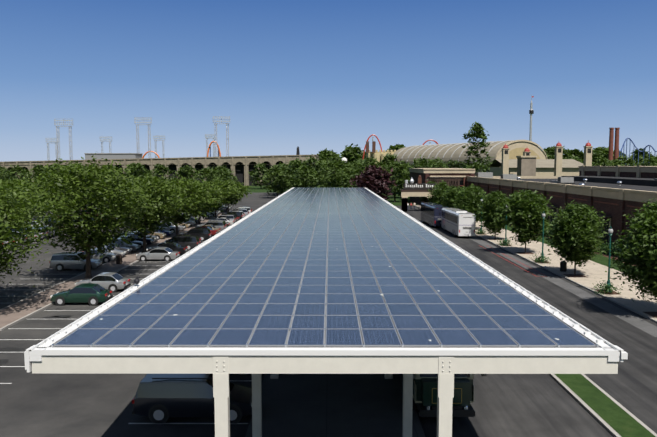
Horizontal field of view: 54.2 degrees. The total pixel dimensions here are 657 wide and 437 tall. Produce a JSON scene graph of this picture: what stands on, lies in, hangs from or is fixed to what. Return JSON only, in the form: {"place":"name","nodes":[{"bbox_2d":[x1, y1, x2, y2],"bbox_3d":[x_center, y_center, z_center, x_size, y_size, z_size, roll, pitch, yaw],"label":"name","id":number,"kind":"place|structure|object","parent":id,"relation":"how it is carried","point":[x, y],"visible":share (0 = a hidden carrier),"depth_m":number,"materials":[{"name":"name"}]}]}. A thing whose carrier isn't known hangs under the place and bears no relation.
{"place":"outdoors","nodes":[
{"label":"outdoors","id":0,"kind":"place"},
{"bbox_2d":[54,119,72,159],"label":"floodlight tower","id":1,"kind":"structure","parent":0,"point":[70,146],"depth_m":377.04,"materials":[{"name":"silver metal"}]},
{"bbox_2d":[0,193,278,436],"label":"parking lot asphalt","id":2,"kind":"structure","parent":0,"point":[60,405],"depth_m":31.38,"materials":[{"name":"grey asphalt"}]},
{"bbox_2d":[1,165,31,181],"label":"tree","id":3,"kind":"object","parent":2,"relation":"on","point":[17,169],"visible":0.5,"depth_m":200.79,"materials":[{"name":"green plant"}]},
{"bbox_2d":[19,164,58,196],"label":"tree","id":4,"kind":"object","parent":2,"relation":"on","point":[38,169],"visible":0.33,"depth_m":180.99,"materials":[{"name":"green plant"}]},
{"bbox_2d":[0,174,81,286],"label":"tree","id":5,"kind":"object","parent":2,"relation":"on","point":[17,206],"visible":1,"depth_m":47.43,"materials":[{"name":"green plant"}]},
{"bbox_2d":[49,252,101,270],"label":"car","id":6,"kind":"object","parent":2,"relation":"on","point":[57,262],"visible":0.83,"depth_m":65.26,"materials":[{"name":"grey paint"}]},
{"bbox_2d":[50,283,112,305],"bbox_3d":[-19.264,5.933,50.101,4.340,1.520,2.000,0,5,0],"label":"car","id":7,"kind":"object","parent":2,"relation":"on","point":[92,294],"visible":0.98,"depth_m":49.30,"materials":[{"name":"green paint"}]},
{"bbox_2d":[0,264,194,426],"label":"lot oil stains","id":8,"kind":"object","parent":2,"relation":"on","point":[14,349],"visible":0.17,"depth_m":35.72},
{"bbox_2d":[82,248,116,262],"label":"car","id":9,"kind":"object","parent":2,"relation":"on","point":[107,257],"visible":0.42,"depth_m":70.65,"materials":[{"name":"grey paint"}]},
{"bbox_2d":[75,272,130,292],"bbox_3d":[-19.452,5.498,55.283,4.340,1.520,2.000,0,5,2],"label":"car","id":10,"kind":"object","parent":2,"relation":"on","point":[113,282],"visible":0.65,"depth_m":54.47,"materials":[{"name":"grey paint"}]},
{"bbox_2d":[96,245,126,255],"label":"car","id":11,"kind":"object","parent":2,"relation":"on","point":[121,252],"visible":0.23,"depth_m":73.70,"materials":[{"name":"grey paint"}]},
{"bbox_2d":[0,212,226,330],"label":"lot islands","id":12,"kind":"object","parent":2,"relation":"on","point":[18,311],"visible":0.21,"depth_m":53.79,"materials":[{"name":"concrete"}]},
{"bbox_2d":[0,174,60,229],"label":"tree","id":13,"kind":"object","parent":12,"relation":"on","point":[6,182],"visible":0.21,"depth_m":90.31,"materials":[{"name":"green plant"}]},
{"bbox_2d":[8,152,164,278],"bbox_3d":[-22.449,-0.262,59.923,14.219,11.863,15.573,-1,5,-13],"label":"island tree","id":14,"kind":"object","parent":12,"relation":"on","point":[96,181],"visible":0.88,"depth_m":58.49,"materials":[{"name":"green plant"}]},
{"bbox_2d":[97,173,199,251],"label":"island tree","id":15,"kind":"object","parent":12,"relation":"on","point":[157,216],"visible":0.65,"depth_m":77.11,"materials":[{"name":"green plant"}]},
{"bbox_2d":[145,176,223,234],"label":"island tree","id":16,"kind":"object","parent":12,"relation":"on","point":[191,188],"visible":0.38,"depth_m":94.00,"materials":[{"name":"green plant"}]},
{"bbox_2d":[182,179,232,224],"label":"island tree","id":17,"kind":"object","parent":12,"relation":"on","point":[214,193],"visible":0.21,"depth_m":110.14,"materials":[{"name":"green plant"}]},
{"bbox_2d":[204,179,243,216],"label":"island tree","id":18,"kind":"object","parent":12,"relation":"on","point":[234,191],"visible":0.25,"depth_m":125.95,"materials":[{"name":"green plant"}]},
{"bbox_2d":[215,178,252,211],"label":"island tree","id":19,"kind":"object","parent":12,"relation":"on","point":[243,188],"visible":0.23,"depth_m":141.98,"materials":[{"name":"green plant"}]},
{"bbox_2d":[95,238,140,250],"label":"car","id":20,"kind":"object","parent":2,"relation":"on","point":[134,246],"visible":0.33,"depth_m":78.56,"materials":[{"name":"grey paint"}]},
{"bbox_2d":[104,243,132,253],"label":"car","id":21,"kind":"object","parent":2,"relation":"on","point":[120,247],"visible":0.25,"depth_m":76.43,"materials":[{"name":"grey paint"}]},
{"bbox_2d":[0,220,251,423],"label":"lot markings","id":22,"kind":"object","parent":2,"relation":"on","point":[62,328],"visible":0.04,"depth_m":39.80,"materials":[{"name":"paint"}]},
{"bbox_2d":[111,235,146,247],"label":"car","id":23,"kind":"object","parent":2,"relation":"on","point":[135,241],"visible":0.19,"depth_m":81.55,"materials":[{"name":"grey paint"}]},
{"bbox_2d":[123,163,149,178],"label":"tree","id":24,"kind":"object","parent":2,"relation":"on","point":[133,166],"visible":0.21,"depth_m":240.72,"materials":[{"name":"green plant"}]},
{"bbox_2d":[128,233,154,244],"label":"car","id":25,"kind":"object","parent":2,"relation":"on","point":[150,241],"visible":0.35,"depth_m":84.82,"materials":[{"name":"blue paint"}]},
{"bbox_2d":[147,228,165,239],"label":"car","id":26,"kind":"object","parent":2,"relation":"on","point":[159,235],"visible":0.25,"depth_m":91.86,"materials":[{"name":"beige paint"}]},
{"bbox_2d":[136,247,179,261],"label":"car","id":27,"kind":"object","parent":2,"relation":"on","point":[166,254],"visible":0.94,"depth_m":71.78,"materials":[{"name":"grey paint"}]},
{"bbox_2d":[151,223,179,232],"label":"car","id":28,"kind":"object","parent":2,"relation":"on","point":[171,228],"visible":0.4,"depth_m":100.73,"materials":[{"name":"white paint"}]},
{"bbox_2d":[146,242,187,253],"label":"car","id":29,"kind":"object","parent":2,"relation":"on","point":[175,246],"visible":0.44,"depth_m":76.39,"materials":[{"name":"black paint"}]},
{"bbox_2d":[157,235,199,250],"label":"car","id":30,"kind":"object","parent":2,"relation":"on","point":[190,242],"visible":0.65,"depth_m":81.07,"materials":[{"name":"grey paint"}]},
{"bbox_2d":[132,374,251,423],"bbox_3d":[-5.681,7.633,27.788,5.190,1.868,2.260,0,5,0],"label":"minivan","id":31,"kind":"object","parent":2,"relation":"on","point":[159,398],"visible":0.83,"depth_m":26.87,"materials":[{"name":"grey paint"}]},
{"bbox_2d":[177,228,211,240],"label":"car","id":32,"kind":"object","parent":2,"relation":"on","point":[203,234],"visible":0.67,"depth_m":90.89,"materials":[{"name":"black paint"}]},
{"bbox_2d":[189,166,220,181],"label":"tree","id":33,"kind":"object","parent":2,"relation":"on","point":[204,172],"visible":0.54,"depth_m":167.32,"materials":[{"name":"green plant"}]},
{"bbox_2d":[195,221,225,230],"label":"car","id":34,"kind":"object","parent":2,"relation":"on","point":[220,224],"visible":0.42,"depth_m":102.34,"materials":[{"name":"grey paint"}]},
{"bbox_2d":[206,167,236,188],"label":"tree","id":35,"kind":"object","parent":2,"relation":"on","point":[221,173],"visible":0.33,"depth_m":184.29,"materials":[{"name":"green plant"}]},
{"bbox_2d":[207,165,235,180],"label":"tree","id":36,"kind":"object","parent":2,"relation":"on","point":[225,168],"visible":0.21,"depth_m":214.65,"materials":[{"name":"green plant"}]},
{"bbox_2d":[210,215,235,222],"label":"car","id":37,"kind":"object","parent":2,"relation":"on","point":[230,217],"visible":0.29,"depth_m":115.49,"materials":[{"name":"grey paint"}]},
{"bbox_2d":[258,165,293,196],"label":"tree","id":38,"kind":"object","parent":2,"relation":"on","point":[274,170],"visible":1,"depth_m":205.73,"materials":[{"name":"green plant"}]},
{"bbox_2d":[261,162,296,194],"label":"tree","id":39,"kind":"object","parent":2,"relation":"on","point":[282,166],"visible":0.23,"depth_m":221.05,"materials":[{"name":"green plant"}]},
{"bbox_2d":[278,158,316,190],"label":"tree","id":40,"kind":"object","parent":2,"relation":"on","point":[296,163],"visible":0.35,"depth_m":206.41,"materials":[{"name":"green plant"}]},
{"bbox_2d":[289,165,321,187],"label":"plaza tree","id":41,"kind":"object","parent":2,"relation":"on","point":[299,182],"visible":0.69,"depth_m":180.17,"materials":[{"name":"green plant"}]},
{"bbox_2d":[289,154,328,186],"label":"tree","id":42,"kind":"object","parent":2,"relation":"on","point":[312,162],"visible":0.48,"depth_m":193.90,"materials":[{"name":"green plant"}]},
{"bbox_2d":[317,161,345,187],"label":"tree","id":43,"kind":"object","parent":2,"relation":"on","point":[331,164],"visible":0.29,"depth_m":199.17,"materials":[{"name":"green plant"}]},
{"bbox_2d":[317,169,353,187],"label":"plaza tree","id":44,"kind":"object","parent":2,"relation":"on","point":[334,176],"visible":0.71,"depth_m":174.42,"materials":[{"name":"green plant"}]},
{"bbox_2d":[134,117,151,157],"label":"floodlight tower","id":45,"kind":"structure","parent":0,"point":[148,133],"depth_m":376.55,"materials":[{"name":"silver metal"}]},
{"bbox_2d":[142,141,220,157],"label":"roller coaster","id":46,"kind":"object","parent":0,"point":[219,153],"visible":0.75,"depth_m":447.47,"materials":[{"name":"orange"}]},
{"bbox_2d":[213,116,229,156],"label":"floodlight tower","id":47,"kind":"structure","parent":0,"point":[221,119],"depth_m":376.29,"materials":[{"name":"silver metal"}]},
{"bbox_2d":[154,181,418,205],"bbox_3d":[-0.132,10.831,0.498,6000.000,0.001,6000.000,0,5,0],"label":"terrain","id":48,"kind":"structure","parent":0,"point":[258,189],"depth_m":233.50,"materials":[{"name":"green plant"}]},
{"bbox_2d":[0,153,318,185],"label":"stadium arcade","id":49,"kind":"object","parent":48,"relation":"on","point":[241,166],"visible":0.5,"depth_m":328.60,"materials":[{"name":"stone"}]},
{"bbox_2d":[148,163,175,180],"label":"tree","id":50,"kind":"object","parent":48,"relation":"on","point":[163,169],"visible":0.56,"depth_m":281.98,"materials":[{"name":"green plant"}]},
{"bbox_2d":[175,165,200,181],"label":"tree","id":51,"kind":"object","parent":48,"relation":"on","point":[187,168],"visible":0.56,"depth_m":278.45,"materials":[{"name":"green plant"}]},
{"bbox_2d":[248,162,267,188],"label":"tree","id":52,"kind":"object","parent":48,"relation":"on","point":[257,173],"visible":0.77,"depth_m":283.79,"materials":[{"name":"green plant"}]},
{"bbox_2d":[32,355,617,436],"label":"canopy support structure","id":53,"kind":"object","parent":48,"relation":"on","point":[220,368],"visible":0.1,"depth_m":16.36,"materials":[{"name":"white metal"}]},
{"bbox_2d":[24,187,627,371],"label":"solar panel frame","id":54,"kind":"object","parent":53,"relation":"on","point":[612,352],"visible":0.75,"depth_m":16.58,"materials":[{"name":"silver metal"}]},
{"bbox_2d":[54,188,595,346],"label":"solar panels","id":55,"kind":"object","parent":54,"relation":"on","point":[239,323],"visible":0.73,"depth_m":23.22,"materials":[{"name":"blue glass"}]},
{"bbox_2d":[318,148,336,158],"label":"horizon tree","id":56,"kind":"object","parent":48,"relation":"on","point":[326,153],"visible":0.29,"depth_m":780.02,"materials":[{"name":"green plant"}]},
{"bbox_2d":[324,160,357,187],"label":"tree","id":57,"kind":"object","parent":48,"relation":"on","point":[341,166],"visible":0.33,"depth_m":191.00,"materials":[{"name":"green plant"}]},
{"bbox_2d":[340,143,365,162],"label":"horizon tree","id":58,"kind":"object","parent":48,"relation":"on","point":[349,153],"visible":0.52,"depth_m":647.50,"materials":[{"name":"green plant"}]},
{"bbox_2d":[351,161,378,180],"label":"tree","id":59,"kind":"object","parent":48,"relation":"on","point":[372,163],"visible":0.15,"depth_m":208.81,"materials":[{"name":"green plant"}]},
{"bbox_2d":[357,157,382,174],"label":"tree","id":60,"kind":"object","parent":48,"relation":"on","point":[368,159],"visible":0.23,"depth_m":210.17,"materials":[{"name":"green plant"}]},
{"bbox_2d":[349,165,396,200],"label":"copper beech tree","id":61,"kind":"object","parent":48,"relation":"on","point":[377,183],"visible":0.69,"depth_m":149.88,"materials":[{"name":"purple plant"}]},
{"bbox_2d":[366,141,395,163],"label":"building","id":62,"kind":"structure","parent":48,"relation":"on","point":[376,154],"depth_m":414.26,"materials":[{"name":"brown"}]},
{"bbox_2d":[381,152,397,164],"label":"park tree","id":63,"kind":"object","parent":48,"relation":"on","point":[387,159],"visible":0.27,"depth_m":380.56,"materials":[{"name":"green plant"}]},
{"bbox_2d":[381,162,409,201],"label":"plaza tree","id":64,"kind":"object","parent":48,"relation":"on","point":[396,165],"visible":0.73,"depth_m":184.37,"materials":[{"name":"green plant"}]},
{"bbox_2d":[385,144,405,151],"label":"horizon tree","id":65,"kind":"object","parent":48,"relation":"on","point":[396,147],"visible":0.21,"depth_m":627.14,"materials":[{"name":"green plant"}]},
{"bbox_2d":[383,160,413,197],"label":"tree","id":66,"kind":"object","parent":48,"relation":"on","point":[405,164],"visible":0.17,"depth_m":205.37,"materials":[{"name":"green plant"}]},
{"bbox_2d":[362,134,437,159],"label":"roller coaster","id":67,"kind":"object","parent":48,"relation":"on","point":[380,143],"visible":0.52,"depth_m":446.12,"materials":[{"name":"red metal"}]},
{"bbox_2d":[408,155,434,181],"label":"tree","id":68,"kind":"object","parent":48,"relation":"on","point":[417,164],"visible":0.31,"depth_m":232.15,"materials":[{"name":"green plant"}]},
{"bbox_2d":[428,161,448,167],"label":"tree","id":69,"kind":"object","parent":48,"relation":"on","point":[437,165],"visible":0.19,"depth_m":209.27,"materials":[{"name":"green plant"}]},
{"bbox_2d":[427,177,460,186],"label":"building","id":70,"kind":"structure","parent":48,"relation":"on","point":[447,180],"depth_m":150.35,"materials":[{"name":"brown"}]},
{"bbox_2d":[446,159,465,167],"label":"tree","id":71,"kind":"object","parent":48,"relation":"on","point":[454,164],"visible":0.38,"depth_m":245.62,"materials":[{"name":"green plant"}]},
{"bbox_2d":[394,140,546,171],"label":"arched-roof building","id":72,"kind":"structure","parent":48,"relation":"on","point":[448,152],"depth_m":322.08,"materials":[{"name":"beige stone"}]},
{"bbox_2d":[466,161,487,175],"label":"tree","id":73,"kind":"object","parent":48,"relation":"on","point":[475,165],"visible":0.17,"depth_m":209.54,"materials":[{"name":"green plant"}]},
{"bbox_2d":[462,121,492,174],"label":"tall poplar tree","id":74,"kind":"object","parent":48,"relation":"on","point":[477,128],"visible":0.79,"depth_m":231.99,"materials":[{"name":"green plant"}]},
{"bbox_2d":[542,146,563,157],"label":"horizon tree","id":75,"kind":"object","parent":48,"relation":"on","point":[550,151],"visible":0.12,"depth_m":603.60,"materials":[{"name":"green plant"}]},
{"bbox_2d":[479,219,642,275],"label":"lawn strip","id":76,"kind":"object","parent":48,"relation":"on","point":[603,259],"depth_m":73.49,"materials":[{"name":"green plant"}]},
{"bbox_2d":[596,242,617,254],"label":"shrub","id":77,"kind":"object","parent":76,"relation":"on","point":[606,248],"visible":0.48,"depth_m":76.61,"materials":[{"name":"green plant"}]},
{"bbox_2d":[607,237,625,254],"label":"wall shrub","id":78,"kind":"object","parent":76,"relation":"on","point":[617,244],"visible":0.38,"depth_m":74.78,"materials":[{"name":"green plant"}]},
{"bbox_2d":[466,166,656,249],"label":"brick building","id":79,"kind":"structure","parent":48,"relation":"on","point":[606,194],"depth_m":101.74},
{"bbox_2d":[476,172,656,185],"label":"rooftop units","id":80,"kind":"object","parent":79,"relation":"on","point":[566,180],"visible":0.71,"depth_m":140.19},
{"bbox_2d":[563,148,583,159],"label":"horizon tree","id":81,"kind":"object","parent":48,"relation":"on","point":[577,153],"visible":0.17,"depth_m":658.63,"materials":[{"name":"green plant"}]},
{"bbox_2d":[592,152,605,161],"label":"park tree","id":82,"kind":"object","parent":48,"relation":"on","point":[596,155],"visible":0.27,"depth_m":370.98,"materials":[{"name":"green plant"}]},
{"bbox_2d":[592,146,613,163],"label":"horizon tree","id":83,"kind":"object","parent":48,"relation":"on","point":[601,150],"visible":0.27,"depth_m":631.58,"materials":[{"name":"green plant"}]},
{"bbox_2d":[592,158,619,165],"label":"tree","id":84,"kind":"object","parent":48,"relation":"on","point":[600,162],"visible":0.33,"depth_m":300.90,"materials":[{"name":"green plant"}]},
{"bbox_2d":[608,128,619,161],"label":"smokestacks","id":85,"kind":"object","parent":48,"relation":"on","point":[616,145],"visible":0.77,"depth_m":346.33,"materials":[{"name":"red brick"}]},
{"bbox_2d":[614,155,634,165],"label":"tree","id":86,"kind":"object","parent":48,"relation":"on","point":[629,161],"visible":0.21,"depth_m":324.19,"materials":[{"name":"green plant"}]},
{"bbox_2d":[619,138,656,164],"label":"roller coaster","id":87,"kind":"object","parent":48,"relation":"on","point":[633,151],"visible":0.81,"depth_m":521.65,"materials":[{"name":"blue metal"}]},
{"bbox_2d":[628,148,650,163],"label":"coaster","id":88,"kind":"object","parent":48,"relation":"on","point":[636,153],"visible":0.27,"depth_m":776.32,"materials":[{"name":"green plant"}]},
{"bbox_2d":[635,157,656,165],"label":"tree","id":89,"kind":"object","parent":48,"relation":"on","point":[651,162],"visible":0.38,"depth_m":281.94,"materials":[{"name":"green plant"}]},
{"bbox_2d":[0,0,656,161],"label":"sky","id":90,"kind":"structure","parent":0,"point":[314,76],"materials":[{"name":"blue"}]},
{"bbox_2d":[409,168,474,204],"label":"building","id":91,"kind":"structure","parent":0,"point":[461,173],"depth_m":165.17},
{"bbox_2d":[396,206,656,436],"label":"road asphalt","id":92,"kind":"structure","parent":0,"point":[525,405],"depth_m":32.11,"materials":[{"name":"grey asphalt"}]},
{"bbox_2d":[401,175,436,211],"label":"gateway sign","id":93,"kind":"object","parent":92,"relation":"on","point":[413,191],"visible":0.9,"depth_m":147.23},
{"bbox_2d":[418,202,447,226],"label":"dark coach","id":94,"kind":"object","parent":92,"relation":"on","point":[430,215],"visible":0.65,"depth_m":112.14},
{"bbox_2d":[413,374,486,416],"bbox_3d":[4.931,6.661,31.071,3.400,3.155,9.250,0,5,0],"label":"vehicle","id":95,"kind":"object","parent":92,"relation":"on","point":[424,395],"visible":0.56,"depth_m":26.69,"materials":[{"name":"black metal"}]},
{"bbox_2d":[439,208,475,236],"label":"white coach","id":96,"kind":"object","parent":92,"relation":"on","point":[455,222],"visible":0.98,"depth_m":95.20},
{"bbox_2d":[549,374,656,436],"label":"road median","id":97,"kind":"object","parent":92,"relation":"on","point":[612,416],"depth_m":28.30,"materials":[{"name":"green plant"}]},
{"bbox_2d":[529,96,533,140],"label":"observation tower","id":98,"kind":"structure","parent":0,"point":[531,111],"depth_m":592.72,"materials":[{"name":"silver metal"}]},
{"bbox_2d":[487,156,582,175],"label":"building","id":99,"kind":"structure","parent":0,"point":[526,166],"depth_m":238.85,"materials":[{"name":"beige stone"}]},
{"bbox_2d":[501,140,592,175],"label":"towers","id":100,"kind":"structure","parent":99,"relation":"on","point":[557,158],"depth_m":212.68,"materials":[{"name":"beige concrete"}]},
{"bbox_2d":[416,205,656,322],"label":"sidewalk","id":101,"kind":"structure","parent":0,"point":[591,272],"depth_m":63.19,"materials":[{"name":"concrete"}]},
{"bbox_2d":[475,229,656,316],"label":"tree pit mulch","id":102,"kind":"object","parent":101,"relation":"on","point":[653,314],"visible":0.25,"depth_m":62.01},
{"bbox_2d":[427,180,450,206],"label":"tree","id":103,"kind":"object","parent":102,"relation":"on","point":[440,188],"visible":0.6,"depth_m":134.05,"materials":[{"name":"green plant"}]},
{"bbox_2d":[440,185,466,207],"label":"tree","id":104,"kind":"object","parent":102,"relation":"on","point":[449,196],"visible":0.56,"depth_m":119.51,"materials":[{"name":"green plant"}]},
{"bbox_2d":[452,184,486,222],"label":"tree","id":105,"kind":"object","parent":102,"relation":"on","point":[471,199],"visible":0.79,"depth_m":105.10,"materials":[{"name":"green plant"}]},
{"bbox_2d":[473,191,511,238],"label":"tree","id":106,"kind":"object","parent":102,"relation":"on","point":[489,205],"visible":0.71,"depth_m":91.17,"materials":[{"name":"green plant"}]},
{"bbox_2d":[493,189,554,252],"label":"tree","id":107,"kind":"object","parent":102,"relation":"on","point":[528,210],"visible":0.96,"depth_m":76.39,"materials":[{"name":"green plant"}]},
{"bbox_2d":[541,212,545,261],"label":"lamp post","id":108,"kind":"object","parent":102,"relation":"on","point":[543,218],"visible":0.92,"depth_m":70.43,"materials":[{"name":"teal metal"}]},
{"bbox_2d":[543,200,609,275],"bbox_3d":[23.746,1.874,61.417,6.839,7.357,6.690,1,5,7],"label":"tree","id":109,"kind":"object","parent":102,"relation":"on","point":[575,238],"visible":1,"depth_m":60.47,"materials":[{"name":"green plant"}]},
{"bbox_2d":[591,283,620,297],"bbox_3d":[23.091,6.088,53.391,2.882,1.724,2.280,-4,6,-40],"label":"shrub","id":110,"kind":"object","parent":102,"relation":"on","point":[605,288],"visible":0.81,"depth_m":53.26,"materials":[{"name":"green plant"}]},
{"bbox_2d":[607,226,612,292],"bbox_3d":[23.527,3.372,53.713,0.480,5.660,0.457,0,5,0],"label":"lamp post","id":111,"kind":"object","parent":102,"relation":"on","point":[610,230],"visible":0.98,"depth_m":53.63,"materials":[{"name":"teal"}]},
{"bbox_2d":[604,198,656,301],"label":"tree","id":112,"kind":"object","parent":102,"relation":"on","point":[643,227],"visible":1,"depth_m":45.00,"materials":[{"name":"green plant"}]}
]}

